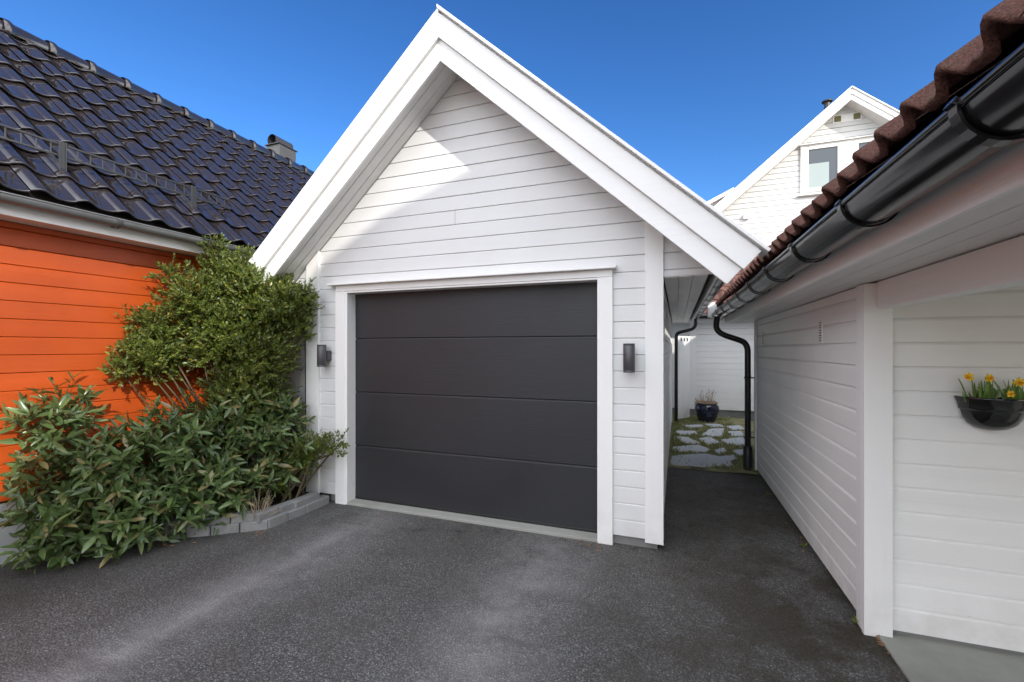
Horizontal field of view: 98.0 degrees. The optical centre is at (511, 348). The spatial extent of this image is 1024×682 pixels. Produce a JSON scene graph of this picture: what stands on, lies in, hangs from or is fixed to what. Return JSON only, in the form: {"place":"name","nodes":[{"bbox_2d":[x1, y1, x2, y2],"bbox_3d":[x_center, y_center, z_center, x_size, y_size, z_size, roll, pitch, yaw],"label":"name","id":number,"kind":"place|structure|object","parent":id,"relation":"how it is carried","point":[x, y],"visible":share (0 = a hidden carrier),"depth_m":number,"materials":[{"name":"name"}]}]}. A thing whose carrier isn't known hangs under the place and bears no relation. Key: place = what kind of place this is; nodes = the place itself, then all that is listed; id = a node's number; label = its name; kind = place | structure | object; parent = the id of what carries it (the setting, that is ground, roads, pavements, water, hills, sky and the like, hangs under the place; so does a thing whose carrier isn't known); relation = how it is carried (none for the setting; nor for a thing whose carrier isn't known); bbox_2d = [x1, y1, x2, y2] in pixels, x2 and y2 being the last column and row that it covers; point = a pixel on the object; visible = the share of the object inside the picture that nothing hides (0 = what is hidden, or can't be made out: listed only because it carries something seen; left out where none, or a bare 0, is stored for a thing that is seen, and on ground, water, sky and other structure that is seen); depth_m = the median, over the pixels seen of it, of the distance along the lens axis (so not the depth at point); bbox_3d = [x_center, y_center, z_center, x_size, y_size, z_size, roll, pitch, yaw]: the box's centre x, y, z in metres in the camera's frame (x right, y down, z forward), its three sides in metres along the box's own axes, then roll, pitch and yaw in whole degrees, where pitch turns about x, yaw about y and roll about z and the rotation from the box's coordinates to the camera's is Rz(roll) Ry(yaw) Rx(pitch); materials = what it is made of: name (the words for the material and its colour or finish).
{"place":"outdoors","nodes":[
{"label":"outdoors","id":0,"kind":"place"},
{"bbox_2d":[146,483,330,528],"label":"soil","id":1,"kind":"structure","parent":0,"point":[277,499],"depth_m":4.46,"materials":[{"name":"brown soil"}]},
{"bbox_2d":[0,371,315,573],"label":"laurel shrub","id":2,"kind":"object","parent":1,"relation":"on","point":[63,510],"visible":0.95,"depth_m":3.43,"materials":[{"name":"green plant"}]},
{"bbox_2d":[96,230,324,501],"bbox_3d":[-2.733,0.188,4.249,1.724,2.630,0.939,0,0,-28],"label":"evergreen bush","id":3,"kind":"object","parent":1,"relation":"on","point":[233,318],"visible":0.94,"depth_m":4.15,"materials":[{"name":"green plant"}]},
{"bbox_2d":[243,487,282,521],"bbox_3d":[-2.193,1.348,3.864,0.309,0.300,0.326,0,0,35],"label":"dried plant","id":4,"kind":"object","parent":1,"relation":"on","point":[266,503],"visible":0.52,"depth_m":3.86,"materials":[{"name":"beige plant"}]},
{"bbox_2d":[270,312,304,486],"bbox_3d":[-2.433,0.500,4.882,0.580,2.010,0.060,0,0,20],"label":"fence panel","id":5,"kind":"object","parent":1,"relation":"on","point":[298,377],"visible":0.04,"depth_m":4.80,"materials":[{"name":"grey wood"}]},
{"bbox_2d":[252,427,349,502],"bbox_3d":[-1.975,1.127,4.258,0.946,0.751,0.572,0,0,20],"label":"evergreen shrub","id":6,"kind":"object","parent":1,"relation":"on","point":[310,459],"visible":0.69,"depth_m":4.26,"materials":[{"name":"green plant"}]},
{"bbox_2d":[0,467,908,681],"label":"asphalt driveway","id":7,"kind":"structure","parent":0,"point":[725,582],"depth_m":2.68,"materials":[{"name":"grey asphalt"}]},
{"bbox_2d":[19,492,328,558],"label":"planter wall","id":8,"kind":"structure","parent":7,"relation":"on","point":[301,505],"depth_m":3.81,"materials":[{"name":"concrete"}]},
{"bbox_2d":[151,512,890,653],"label":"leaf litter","id":9,"kind":"object","parent":7,"relation":"on","point":[882,643],"visible":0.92,"depth_m":3.48,"materials":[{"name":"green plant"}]},
{"bbox_2d":[0,0,1002,200],"label":"sky","id":10,"kind":"structure","parent":0,"point":[707,91],"materials":[{"name":"blue"}]},
{"bbox_2d":[668,413,760,474],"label":"lawn","id":11,"kind":"structure","parent":0,"point":[739,421],"depth_m":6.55,"materials":[{"name":"green plant"}]},
{"bbox_2d":[678,336,689,418],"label":"garden gate","id":12,"kind":"structure","parent":11,"relation":"on","point":[683,376],"depth_m":9.64,"materials":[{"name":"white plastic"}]},
{"bbox_2d":[694,401,718,422],"bbox_3d":[4.098,1.338,9.359,0.480,0.424,0.480,0,0,20],"label":"flower pot","id":13,"kind":"object","parent":11,"relation":"on","point":[707,412],"visible":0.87,"depth_m":9.19,"materials":[{"name":"blue ceramic"}]},
{"bbox_2d":[694,389,715,404],"bbox_3d":[4.061,1.035,9.378,0.395,0.370,0.485,0,0,-41],"label":"dried plant","id":14,"kind":"object","parent":13,"relation":"in","point":[708,400],"visible":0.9,"depth_m":9.34,"materials":[{"name":"beige plant"}]},
{"bbox_2d":[672,86,899,419],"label":"gabled house","id":15,"kind":"structure","parent":0,"point":[771,198],"depth_m":11.57,"materials":[{"name":"white paint"}]},
{"bbox_2d":[805,142,841,191],"bbox_3d":[8.216,-4.775,11.758,0.820,1.200,0.055,0,0,20],"label":"window","id":16,"kind":"structure","parent":15,"relation":"in","point":[823,163],"depth_m":11.77,"materials":[{"name":"clear glass"}]},
{"bbox_2d":[854,138,873,151],"bbox_3d":[9.247,-4.775,11.376,0.820,1.200,0.055,0,0,20],"label":"window","id":17,"kind":"structure","parent":15,"relation":"in","point":[858,144],"depth_m":11.46,"materials":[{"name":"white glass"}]},
{"bbox_2d":[878,633,1023,681],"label":"concrete paving","id":18,"kind":"structure","parent":0,"point":[917,659],"depth_m":2.19,"materials":[{"name":"grey concrete"}]},
{"label":"ground","id":19,"kind":"structure","parent":0,"visible":0},
{"bbox_2d":[0,17,314,564],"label":"red house","id":20,"kind":"structure","parent":19,"relation":"on","point":[113,187],"depth_m":3.91,"materials":[{"name":"tile"}]},
{"bbox_2d":[249,4,770,548],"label":"garage","id":21,"kind":"structure","parent":19,"relation":"on","point":[497,256],"depth_m":3.92,"materials":[{"name":"white paint"}]},
{"bbox_2d":[317,345,331,366],"bbox_3d":[-1.889,0.073,4.464,0.089,0.221,0.144,0,0,20],"label":"wall lamp","id":22,"kind":"object","parent":21,"relation":"attached to","point":[323,355],"visible":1,"depth_m":4.40,"materials":[{"name":"grey metal"}]},
{"bbox_2d":[355,282,596,532],"bbox_3d":[-0.429,0.475,4.131,2.520,2.160,0.054,0,0,20],"label":"garage door","id":23,"kind":"structure","parent":21,"relation":"in","point":[482,402],"depth_m":4.05,"materials":[{"name":"grey metal"}]},
{"bbox_2d":[623,343,634,372],"bbox_3d":[0.904,0.073,3.427,0.089,0.221,0.144,0,0,20],"label":"wall lamp","id":24,"kind":"object","parent":21,"relation":"attached to","point":[628,357],"visible":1,"depth_m":3.36,"materials":[{"name":"grey metal"}]},
{"bbox_2d":[675,430,696,434],"bbox_3d":[3.186,1.561,8.124,0.431,0.049,0.400,0,0,3],"label":"flagstone","id":25,"kind":"object","parent":19,"relation":"on","point":[686,432],"visible":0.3,"depth_m":8.12,"materials":[{"name":"stone"}]},
{"bbox_2d":[674,436,698,443],"bbox_3d":[2.928,1.558,7.463,0.255,0.053,0.574,0,0,-1],"label":"flagstone","id":26,"kind":"object","parent":19,"relation":"on","point":[686,439],"visible":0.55,"depth_m":7.39,"materials":[{"name":"stone"}]},
{"bbox_2d":[673,445,708,452],"bbox_3d":[2.759,1.560,6.847,0.544,0.049,0.582,0,0,20],"label":"flagstone","id":27,"kind":"object","parent":19,"relation":"on","point":[698,448],"visible":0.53,"depth_m":6.82,"materials":[{"name":"stone"}]},
{"bbox_2d":[683,425,702,427],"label":"flagstone","id":28,"kind":"object","parent":19,"relation":"on","point":[691,426],"visible":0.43,"depth_m":8.82,"materials":[{"name":"stone"}]},
{"bbox_2d":[670,453,731,466],"bbox_3d":[2.611,1.560,6.157,0.792,0.051,0.788,0,0,20],"label":"flagstone","id":29,"kind":"object","parent":19,"relation":"on","point":[697,460],"visible":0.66,"depth_m":6.09,"materials":[{"name":"stone"}]},
{"bbox_2d":[699,437,719,444],"bbox_3d":[3.288,1.560,7.416,0.264,0.051,0.678,0,0,3],"label":"flagstone","id":30,"kind":"object","parent":19,"relation":"on","point":[708,440],"visible":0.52,"depth_m":7.41,"materials":[{"name":"stone"}]},
{"bbox_2d":[702,428,723,436],"bbox_3d":[3.712,1.559,8.190,0.327,0.052,0.947,0,0,29],"label":"flagstone","id":31,"kind":"object","parent":19,"relation":"on","point":[714,432],"visible":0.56,"depth_m":8.10,"materials":[{"name":"stone"}]},
{"bbox_2d":[705,424,723,427],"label":"flagstone","id":32,"kind":"object","parent":19,"relation":"on","point":[713,425],"visible":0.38,"depth_m":8.84,"materials":[{"name":"stone"}]},
{"bbox_2d":[714,448,725,454],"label":"flagstone","id":33,"kind":"object","parent":19,"relation":"on","point":[717,451],"visible":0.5,"depth_m":6.69,"materials":[{"name":"stone"}]},
{"bbox_2d":[721,455,736,461],"bbox_3d":[3.057,1.561,6.257,0.214,0.048,0.434,0,0,20],"label":"flagstone","id":34,"kind":"object","parent":19,"relation":"on","point":[730,458],"visible":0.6,"depth_m":6.26,"materials":[{"name":"stone"}]},
{"bbox_2d":[720,437,744,445],"bbox_3d":[3.678,1.559,7.407,0.401,0.052,0.741,0,0,20],"label":"flagstone","id":35,"kind":"object","parent":19,"relation":"on","point":[739,440],"visible":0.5,"depth_m":7.40,"materials":[{"name":"stone"}]},
{"bbox_2d":[727,425,743,429],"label":"flagstone","id":36,"kind":"object","parent":19,"relation":"on","point":[736,427],"visible":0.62,"depth_m":8.62,"materials":[{"name":"stone"}]},
{"bbox_2d":[728,431,744,435],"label":"flagstone","id":37,"kind":"object","parent":19,"relation":"on","point":[738,433],"visible":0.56,"depth_m":8.03,"materials":[{"name":"stone"}]},
{"bbox_2d":[733,449,742,455],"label":"flagstone","id":38,"kind":"object","parent":19,"relation":"on","point":[739,451],"visible":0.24,"depth_m":6.63,"materials":[{"name":"stone"}]},
{"bbox_2d":[708,0,1023,655],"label":"outbuilding","id":39,"kind":"structure","parent":19,"relation":"on","point":[876,291],"depth_m":2.31,"materials":[{"name":"white paint"}]},
{"bbox_2d":[954,395,1023,430],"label":"wall planter","id":40,"kind":"object","parent":39,"relation":"attached to","point":[999,414],"visible":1,"depth_m":2.17,"materials":[{"name":"black metal"}]},
{"bbox_2d":[958,372,1007,401],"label":"daffodils","id":41,"kind":"object","parent":40,"relation":"in","point":[988,392],"visible":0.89,"depth_m":2.20,"materials":[{"name":"green plant"}]},
{"bbox_2d":[993,376,1023,398],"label":"daffodils","id":42,"kind":"object","parent":40,"relation":"in","point":[1014,388],"visible":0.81,"depth_m":2.16,"materials":[{"name":"green plant"}]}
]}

